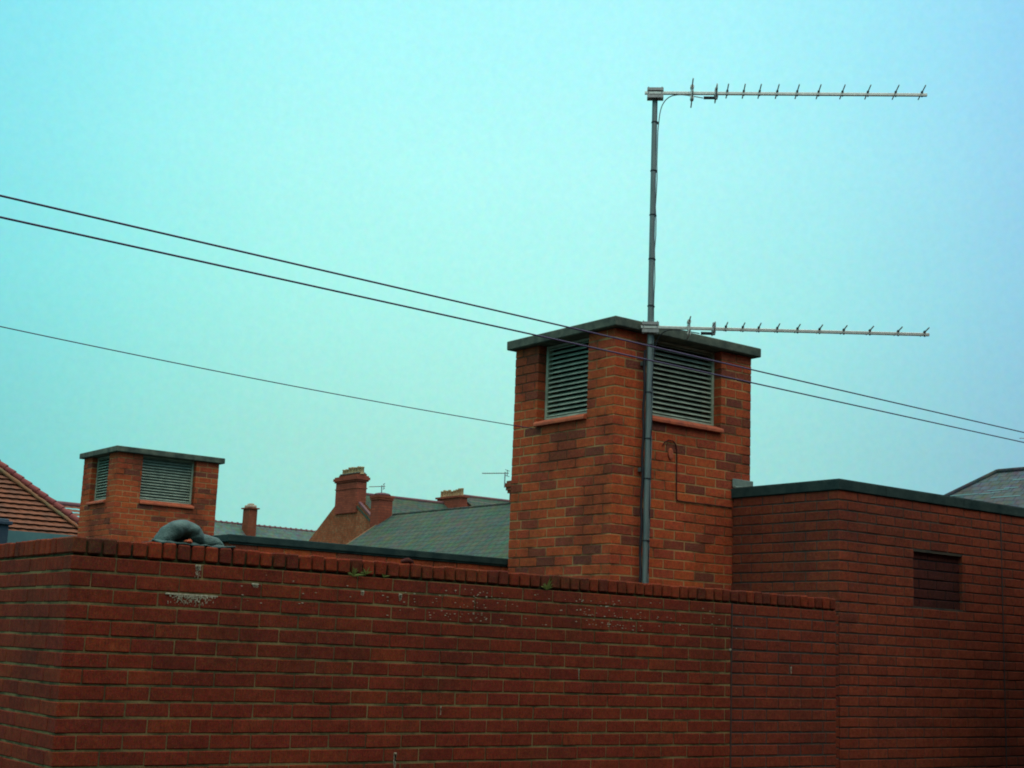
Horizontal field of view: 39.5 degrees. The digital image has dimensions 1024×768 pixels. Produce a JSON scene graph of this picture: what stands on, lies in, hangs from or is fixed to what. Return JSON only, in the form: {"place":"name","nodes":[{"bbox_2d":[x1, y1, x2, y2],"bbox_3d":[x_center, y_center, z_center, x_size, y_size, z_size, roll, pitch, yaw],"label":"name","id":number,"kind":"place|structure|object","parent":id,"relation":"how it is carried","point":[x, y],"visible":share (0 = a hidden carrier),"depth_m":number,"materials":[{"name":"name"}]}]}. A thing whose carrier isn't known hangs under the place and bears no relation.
{"place":"outdoors","nodes":[
{"label":"outdoors","id":0,"kind":"place"},
{"bbox_2d":[0,460,78,535],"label":"hipped house","id":1,"kind":"structure","parent":0,"point":[27,505],"depth_m":44.98,"materials":[{"name":"orange tile"}]},
{"bbox_2d":[57,501,79,515],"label":"orange roofed house","id":2,"kind":"structure","parent":0,"point":[70,505],"depth_m":62.91,"materials":[{"name":"tile"}]},
{"bbox_2d":[214,503,315,540],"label":"distant house","id":3,"kind":"structure","parent":0,"point":[248,526],"depth_m":70.44,"materials":[{"name":"grey stone"}]},
{"bbox_2d":[309,466,447,543],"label":"gabled house","id":4,"kind":"structure","parent":0,"point":[346,520],"depth_m":54.93,"materials":[{"name":"brick"}]},
{"bbox_2d":[347,481,510,558],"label":"slate roofed house","id":5,"kind":"structure","parent":0,"point":[481,530],"depth_m":36.21,"materials":[{"name":"stone"}]},
{"bbox_2d":[482,469,509,487],"bbox_3d":[-0.410,2.393,35.884,0.719,0.445,0.300,-3,-12,26],"label":"television aerial","id":6,"kind":"object","parent":5,"relation":"attached to","point":[505,473],"visible":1,"depth_m":35.79,"materials":[{"name":"metal"}]},
{"bbox_2d":[435,488,508,507],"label":"terraced house","id":7,"kind":"structure","parent":0,"point":[458,497],"depth_m":57.85,"materials":[{"name":"brick"}]},
{"bbox_2d":[0,195,1023,432],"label":"overhead wire","id":8,"kind":"object","parent":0,"point":[94,217],"visible":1,"depth_m":7.64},
{"bbox_2d":[0,216,1023,442],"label":"overhead wire","id":9,"kind":"object","parent":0,"point":[87,236],"visible":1,"depth_m":7.69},
{"bbox_2d":[0,0,1023,530],"label":"sky","id":10,"kind":"structure","parent":0,"point":[493,154],"materials":[{"name":"blue"}]},
{"bbox_2d":[944,467,1023,507],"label":"slate hipped house","id":11,"kind":"structure","parent":0,"point":[1004,486],"depth_m":37.25,"materials":[{"name":"stone"}]},
{"label":"ground","id":12,"kind":"structure","parent":0,"visible":0},
{"bbox_2d":[7,530,73,542],"bbox_3d":[-9.452,5.052,24.416,5.500,4.975,3.000,10,-13,-36],"label":"roof extension","id":13,"kind":"object","parent":12,"relation":"on","point":[16,536],"depth_m":23.92,"materials":[{"name":"metal"}]},
{"bbox_2d":[146,534,507,570],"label":"raised roof","id":14,"kind":"structure","parent":12,"relation":"on","point":[302,547],"depth_m":11.11,"materials":[{"name":"grey metal"}]},
{"bbox_2d":[0,518,12,543],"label":"flue box","id":15,"kind":"object","parent":14,"relation":"on","point":[4,525],"visible":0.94,"depth_m":22.90,"materials":[{"name":"grey metal"}]},
{"bbox_2d":[77,445,224,541],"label":"vent tower","id":16,"kind":"structure","parent":14,"relation":"on","point":[132,494],"depth_m":20.40,"materials":[{"name":"orange brick"}]},
{"bbox_2d":[0,536,838,767],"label":"brick wall","id":17,"kind":"structure","parent":12,"relation":"on","point":[114,653],"depth_m":7.67,"materials":[{"name":"red brick"}]},
{"bbox_2d":[183,539,192,543],"bbox_3d":[-1.612,0.783,7.088,0.047,0.027,0.037,-8,-14,42],"label":"brick fragment","id":18,"kind":"object","parent":17,"relation":"on","point":[189,541],"visible":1,"depth_m":7.08,"materials":[{"name":"brick"}]},
{"bbox_2d":[149,520,234,548],"bbox_3d":[-1.612,0.765,7.181,0.402,0.157,0.177,10,-13,-36],"label":"vent cowl","id":19,"kind":"object","parent":17,"relation":"on","point":[177,532],"visible":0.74,"depth_m":7.11,"materials":[{"name":"metal"}]},
{"bbox_2d":[347,567,364,576],"bbox_3d":[-0.837,1.002,7.605,0.118,0.060,0.040,10,-13,-36],"label":"weed","id":20,"kind":"object","parent":17,"relation":"on","point":[353,573],"visible":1,"depth_m":7.61,"materials":[{"name":"green plant"}]},
{"bbox_2d":[360,568,373,575],"bbox_3d":[-0.786,1.003,7.647,0.087,0.050,0.034,12,-14,-41],"label":"weed","id":21,"kind":"object","parent":17,"relation":"on","point":[365,572],"visible":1,"depth_m":7.65,"materials":[{"name":"green plant"}]},
{"bbox_2d":[401,558,413,563],"bbox_3d":[-0.574,0.976,7.864,0.095,0.034,0.033,12,-15,-43],"label":"debris lump","id":22,"kind":"object","parent":17,"relation":"on","point":[407,560],"visible":1,"depth_m":7.85,"materials":[{"name":"brick"}]},
{"bbox_2d":[540,577,552,589],"bbox_3d":[0.200,1.170,8.384,0.111,0.084,0.042,12,-14,-41],"label":"weed","id":23,"kind":"object","parent":17,"relation":"on","point":[548,586],"visible":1,"depth_m":8.40,"materials":[{"name":"green plant"}]},
{"bbox_3d":[-0.564,1.641,9.802,5.875,0.160,2.802,10,-13,-36],"label":"flat roof","id":24,"kind":"object","parent":17,"relation":"on","visible":0},
{"bbox_2d":[507,316,760,589],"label":"vent tower","id":25,"kind":"structure","parent":24,"relation":"on","point":[575,486],"depth_m":11.56,"materials":[{"name":"orange brick"}]},
{"bbox_2d":[0,326,531,428],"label":"overhead wire","id":26,"kind":"object","parent":25,"relation":"attached to","point":[254,378],"visible":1,"depth_m":10.16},
{"bbox_2d":[668,448,672,458],"bbox_3d":[1.273,0.559,11.432,0.052,0.092,0.013,10,-13,-36],"label":"oval plate","id":27,"kind":"object","parent":25,"relation":"attached to","point":[670,453],"visible":1,"depth_m":11.42,"materials":[{"name":"ceramic"}]},
{"bbox_2d":[663,439,731,507],"bbox_3d":[1.512,0.733,11.590,0.793,0.487,0.015,10,-13,-36],"label":"surface cable","id":28,"kind":"object","parent":25,"relation":"attached to","point":[676,482],"visible":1,"depth_m":11.47,"materials":[{"name":"plastic"}]},
{"bbox_2d":[732,479,752,487],"bbox_3d":[1.865,0.856,11.985,0.260,0.082,0.300,10,-13,-36],"label":"lead flashing","id":29,"kind":"object","parent":25,"relation":"attached to","point":[737,483],"visible":0.5,"depth_m":11.88,"materials":[{"name":"grey metal"}]},
{"bbox_2d":[638,99,657,582],"bbox_3d":[1.083,-0.288,11.355,0.066,4.330,0.112,10,-13,-36],"label":"aerial mast","id":30,"kind":"object","parent":24,"relation":"on","point":[650,305],"visible":0.93,"depth_m":11.31,"materials":[{"name":"metal"}]},
{"bbox_2d":[639,350,646,582],"bbox_3d":[1.017,0.765,11.131,0.025,2.107,0.029,10,-13,-36],"label":"cable bundle","id":31,"kind":"object","parent":30,"relation":"attached to","point":[642,469],"visible":0.88,"depth_m":11.14,"materials":[{"name":"black plastic"}]},
{"bbox_2d":[641,316,929,339],"bbox_3d":[2.152,-0.424,11.264,2.260,0.129,0.360,2,-11,3],"label":"yagi antenna","id":32,"kind":"object","parent":30,"relation":"attached to","point":[653,328],"visible":1,"depth_m":11.26,"materials":[{"name":"metal"}]},
{"bbox_2d":[648,329,699,572],"bbox_3d":[1.257,0.682,11.102,0.375,2.267,0.043,0,-11,10],"label":"coaxial cable","id":33,"kind":"object","parent":32,"relation":"hanging from","point":[651,430],"visible":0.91,"depth_m":11.21,"materials":[{"name":"black plastic"}]},
{"bbox_2d":[645,78,926,107],"bbox_3d":[2.220,-2.364,11.600,2.270,0.129,0.360,1,-11,5],"label":"yagi antenna","id":34,"kind":"object","parent":30,"relation":"attached to","point":[657,93],"visible":1,"depth_m":11.60,"materials":[{"name":"metal"}]},
{"bbox_2d":[648,94,702,582],"bbox_3d":[1.292,-0.252,11.272,0.375,4.307,0.043,0,-11,11],"label":"coaxial cable","id":35,"kind":"object","parent":34,"relation":"attached to","point":[654,296],"visible":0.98,"depth_m":11.42,"materials":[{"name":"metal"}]},
{"bbox_2d":[731,478,1023,767],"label":"brick building","id":36,"kind":"structure","parent":12,"relation":"on","point":[925,590],"depth_m":11.37,"materials":[{"name":"brick"}]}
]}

